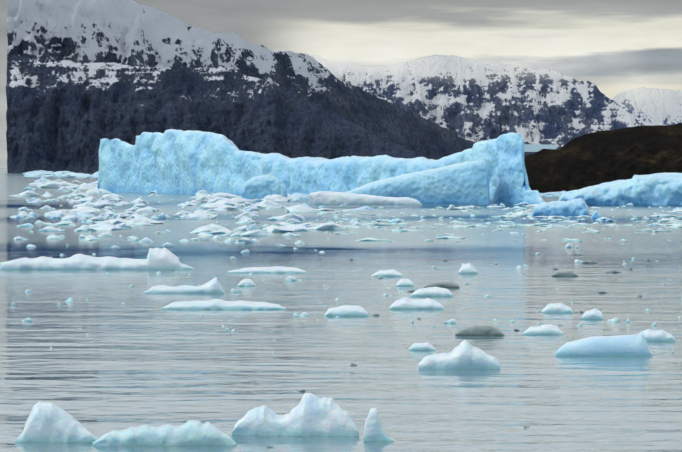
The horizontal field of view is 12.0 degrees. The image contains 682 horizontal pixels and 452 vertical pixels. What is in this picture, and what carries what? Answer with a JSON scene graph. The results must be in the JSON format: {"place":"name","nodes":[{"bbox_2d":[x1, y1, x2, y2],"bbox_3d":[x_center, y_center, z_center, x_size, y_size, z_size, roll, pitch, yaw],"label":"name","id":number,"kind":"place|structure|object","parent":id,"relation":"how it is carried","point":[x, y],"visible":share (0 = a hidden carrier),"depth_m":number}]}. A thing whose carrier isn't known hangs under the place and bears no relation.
{"place":"outdoors","nodes":[
{"label":"outdoors","id":0,"kind":"place"},
{"bbox_2d":[7,54,438,172],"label":"mountain terrain","id":1,"kind":"structure","parent":0,"point":[65,115],"depth_m":2774.35},
{"bbox_2d":[6,0,475,171],"bbox_3d":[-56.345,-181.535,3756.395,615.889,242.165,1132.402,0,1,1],"label":"mountain terrain","id":2,"kind":"structure","parent":0,"point":[129,32],"depth_m":3724.94},
{"bbox_2d":[0,168,681,451],"bbox_3d":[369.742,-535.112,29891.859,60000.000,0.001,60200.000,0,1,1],"label":"lake water","id":3,"kind":"structure","parent":0,"point":[142,358],"depth_m":97.36},
{"bbox_2d":[15,401,97,441],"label":"iceberg","id":4,"kind":"object","parent":3,"relation":"on","point":[49,422],"visible":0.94,"depth_m":57.47},
{"bbox_2d":[23,170,98,177],"bbox_3d":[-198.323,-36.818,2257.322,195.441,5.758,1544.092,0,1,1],"label":"ice floe","id":5,"kind":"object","parent":3,"relation":"on","point":[52,174],"depth_m":1634.67},
{"bbox_2d":[0,248,194,269],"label":"ice","id":6,"kind":"structure","parent":3,"relation":"on","point":[161,259],"depth_m":154.33},
{"bbox_2d":[16,177,311,231],"bbox_3d":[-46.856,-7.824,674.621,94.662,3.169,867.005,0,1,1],"label":"ice chunk","id":7,"kind":"object","parent":3,"relation":"on","point":[161,215],"visible":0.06,"depth_m":314.94},
{"bbox_2d":[92,420,236,445],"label":"ice","id":8,"kind":"structure","parent":3,"relation":"on","point":[193,433],"depth_m":56.74},
{"bbox_2d":[9,179,347,245],"bbox_3d":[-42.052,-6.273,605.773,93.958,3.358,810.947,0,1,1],"label":"ice floes","id":9,"kind":"object","parent":3,"relation":"on","point":[220,201],"visible":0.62,"depth_m":324.18},
{"bbox_2d":[26,185,338,242],"bbox_3d":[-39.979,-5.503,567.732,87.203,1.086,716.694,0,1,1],"label":"brash","id":10,"kind":"object","parent":3,"relation":"on","point":[294,199],"visible":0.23,"depth_m":366.03},
{"bbox_2d":[144,277,224,292],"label":"ice","id":11,"kind":"structure","parent":3,"relation":"on","point":[213,285],"depth_m":125.29},
{"bbox_2d":[161,299,285,308],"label":"ice","id":12,"kind":"structure","parent":3,"relation":"on","point":[216,304],"depth_m":111.34},
{"bbox_2d":[237,279,255,285],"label":"ice","id":13,"kind":"structure","parent":3,"relation":"on","point":[244,282],"depth_m":132.90},
{"bbox_2d":[241,174,287,198],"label":"iceberg","id":14,"kind":"object","parent":3,"relation":"on","point":[259,187],"visible":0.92,"depth_m":492.49},
{"bbox_2d":[227,266,305,272],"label":"ice","id":15,"kind":"structure","parent":3,"relation":"on","point":[277,269],"depth_m":149.44},
{"bbox_2d":[22,363,529,447],"bbox_3d":[-1.570,3.722,62.799,9.432,0.090,32.928,0,1,-9],"label":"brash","id":16,"kind":"object","parent":3,"relation":"on","point":[268,446],"visible":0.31,"depth_m":60.75},
{"bbox_2d":[231,393,359,435],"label":"ice","id":17,"kind":"structure","parent":3,"relation":"on","point":[310,414],"depth_m":58.85},
{"bbox_2d":[97,129,544,203],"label":"iceberg","id":18,"kind":"object","parent":3,"relation":"on","point":[173,161],"visible":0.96,"depth_m":556.66},
{"bbox_2d":[11,243,681,353],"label":"brash","id":19,"kind":"object","parent":3,"relation":"on","point":[291,278],"visible":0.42,"depth_m":126.86},
{"bbox_2d":[324,305,368,315],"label":"ice","id":20,"kind":"structure","parent":3,"relation":"on","point":[349,310],"depth_m":106.31},
{"bbox_2d":[308,191,421,204],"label":"ice floe","id":21,"kind":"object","parent":3,"relation":"on","point":[328,198],"depth_m":417.38},
{"bbox_2d":[363,408,392,440],"bbox_3d":[0.667,3.589,57.893,0.541,0.692,0.532,0,1,1],"label":"ice chunk","id":22,"kind":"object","parent":3,"relation":"on","point":[373,430],"visible":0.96,"depth_m":57.65},
{"bbox_2d":[371,269,402,275],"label":"ice","id":23,"kind":"structure","parent":3,"relation":"on","point":[391,272],"depth_m":144.88},
{"bbox_2d":[395,279,413,285],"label":"ice","id":24,"kind":"structure","parent":3,"relation":"on","point":[405,282],"depth_m":132.81},
{"bbox_2d":[389,297,444,308],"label":"ice","id":25,"kind":"structure","parent":3,"relation":"on","point":[409,303],"depth_m":111.23},
{"bbox_2d":[345,160,489,203],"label":"iceberg","id":26,"kind":"object","parent":3,"relation":"in","point":[467,182],"visible":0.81,"depth_m":435.81},
{"bbox_2d":[408,342,435,349],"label":"ice","id":27,"kind":"structure","parent":3,"relation":"on","point":[422,346],"depth_m":86.27},
{"bbox_2d":[410,287,453,295],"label":"ice","id":28,"kind":"structure","parent":3,"relation":"on","point":[433,291],"depth_m":122.61},
{"bbox_2d":[423,280,459,287],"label":"rock","id":29,"kind":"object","parent":3,"relation":"on","point":[445,283],"depth_m":131.35},
{"bbox_2d":[235,253,649,330],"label":"brash","id":30,"kind":"object","parent":3,"relation":"on","point":[588,261],"visible":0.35,"depth_m":149.76},
{"bbox_2d":[418,340,500,368],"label":"ice","id":31,"kind":"structure","parent":3,"relation":"on","point":[464,354],"depth_m":78.29},
{"bbox_2d":[457,263,477,273],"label":"ice","id":32,"kind":"structure","parent":3,"relation":"on","point":[468,268],"depth_m":148.37},
{"bbox_2d":[455,324,504,335],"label":"rock","id":33,"kind":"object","parent":3,"relation":"on","point":[482,330],"depth_m":93.73},
{"bbox_2d":[315,204,681,241],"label":"brash","id":34,"kind":"object","parent":3,"relation":"on","point":[672,219],"visible":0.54,"depth_m":282.95},
{"bbox_2d":[318,202,681,222],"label":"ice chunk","id":35,"kind":"object","parent":3,"relation":"on","point":[603,219],"visible":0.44,"depth_m":360.95},
{"bbox_2d":[523,324,563,334],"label":"ice","id":36,"kind":"structure","parent":3,"relation":"on","point":[546,329],"depth_m":94.44},
{"bbox_2d":[540,191,566,196],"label":"ice floe","id":37,"kind":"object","parent":3,"relation":"on","point":[555,194],"depth_m":573.39},
{"bbox_2d":[541,303,573,312],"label":"ice","id":38,"kind":"structure","parent":3,"relation":"on","point":[556,308],"depth_m":108.63},
{"bbox_2d":[532,198,589,215],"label":"iceberg","id":39,"kind":"object","parent":3,"relation":"on","point":[576,207],"visible":0.98,"depth_m":323.58},
{"bbox_2d":[551,269,577,275],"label":"rock","id":40,"kind":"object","parent":3,"relation":"on","point":[568,272],"depth_m":144.77},
{"bbox_2d":[580,309,603,318],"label":"ice","id":41,"kind":"structure","parent":3,"relation":"on","point":[594,314],"depth_m":103.88},
{"bbox_2d":[591,210,600,217],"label":"ice","id":42,"kind":"structure","parent":3,"relation":"on","point":[596,214],"depth_m":311.03},
{"bbox_2d":[555,332,652,355],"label":"ice","id":43,"kind":"structure","parent":3,"relation":"on","point":[628,345],"depth_m":83.77},
{"bbox_2d":[558,173,681,204],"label":"iceberg","id":44,"kind":"object","parent":3,"relation":"on","point":[659,189],"visible":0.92,"depth_m":418.73},
{"bbox_2d":[642,329,675,340],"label":"ice","id":45,"kind":"structure","parent":3,"relation":"on","point":[655,335],"depth_m":90.80},
{"bbox_2d":[0,0,681,167],"label":"sky","id":46,"kind":"structure","parent":0,"point":[622,41]},
{"bbox_2d":[314,37,584,67],"bbox_3d":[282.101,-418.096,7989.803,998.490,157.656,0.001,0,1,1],"label":"cloud","id":47,"kind":"structure","parent":0,"point":[387,57],"depth_m":7992.35},
{"bbox_2d":[273,50,653,159],"bbox_3d":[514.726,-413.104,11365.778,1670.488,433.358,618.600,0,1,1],"label":"mountain terrain","id":48,"kind":"structure","parent":0,"point":[469,99],"depth_m":11404.49},
{"bbox_2d":[524,144,555,151],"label":"glacier front","id":49,"kind":"object","parent":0,"point":[533,147],"visible":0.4,"depth_m":5993.27},
{"bbox_2d":[525,123,681,192],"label":"hill","id":50,"kind":"structure","parent":0,"point":[591,159],"depth_m":618.49},
{"bbox_2d":[627,77,647,96],"bbox_3d":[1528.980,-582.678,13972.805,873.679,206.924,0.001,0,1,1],"label":"cloud","id":51,"kind":"structure","parent":0,"point":[635,89],"depth_m":13975.70},
{"bbox_2d":[612,87,681,125],"bbox_3d":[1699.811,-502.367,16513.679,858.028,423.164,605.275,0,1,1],"label":"mountain","id":52,"kind":"structure","parent":0,"point":[656,106],"depth_m":16684.91}
]}

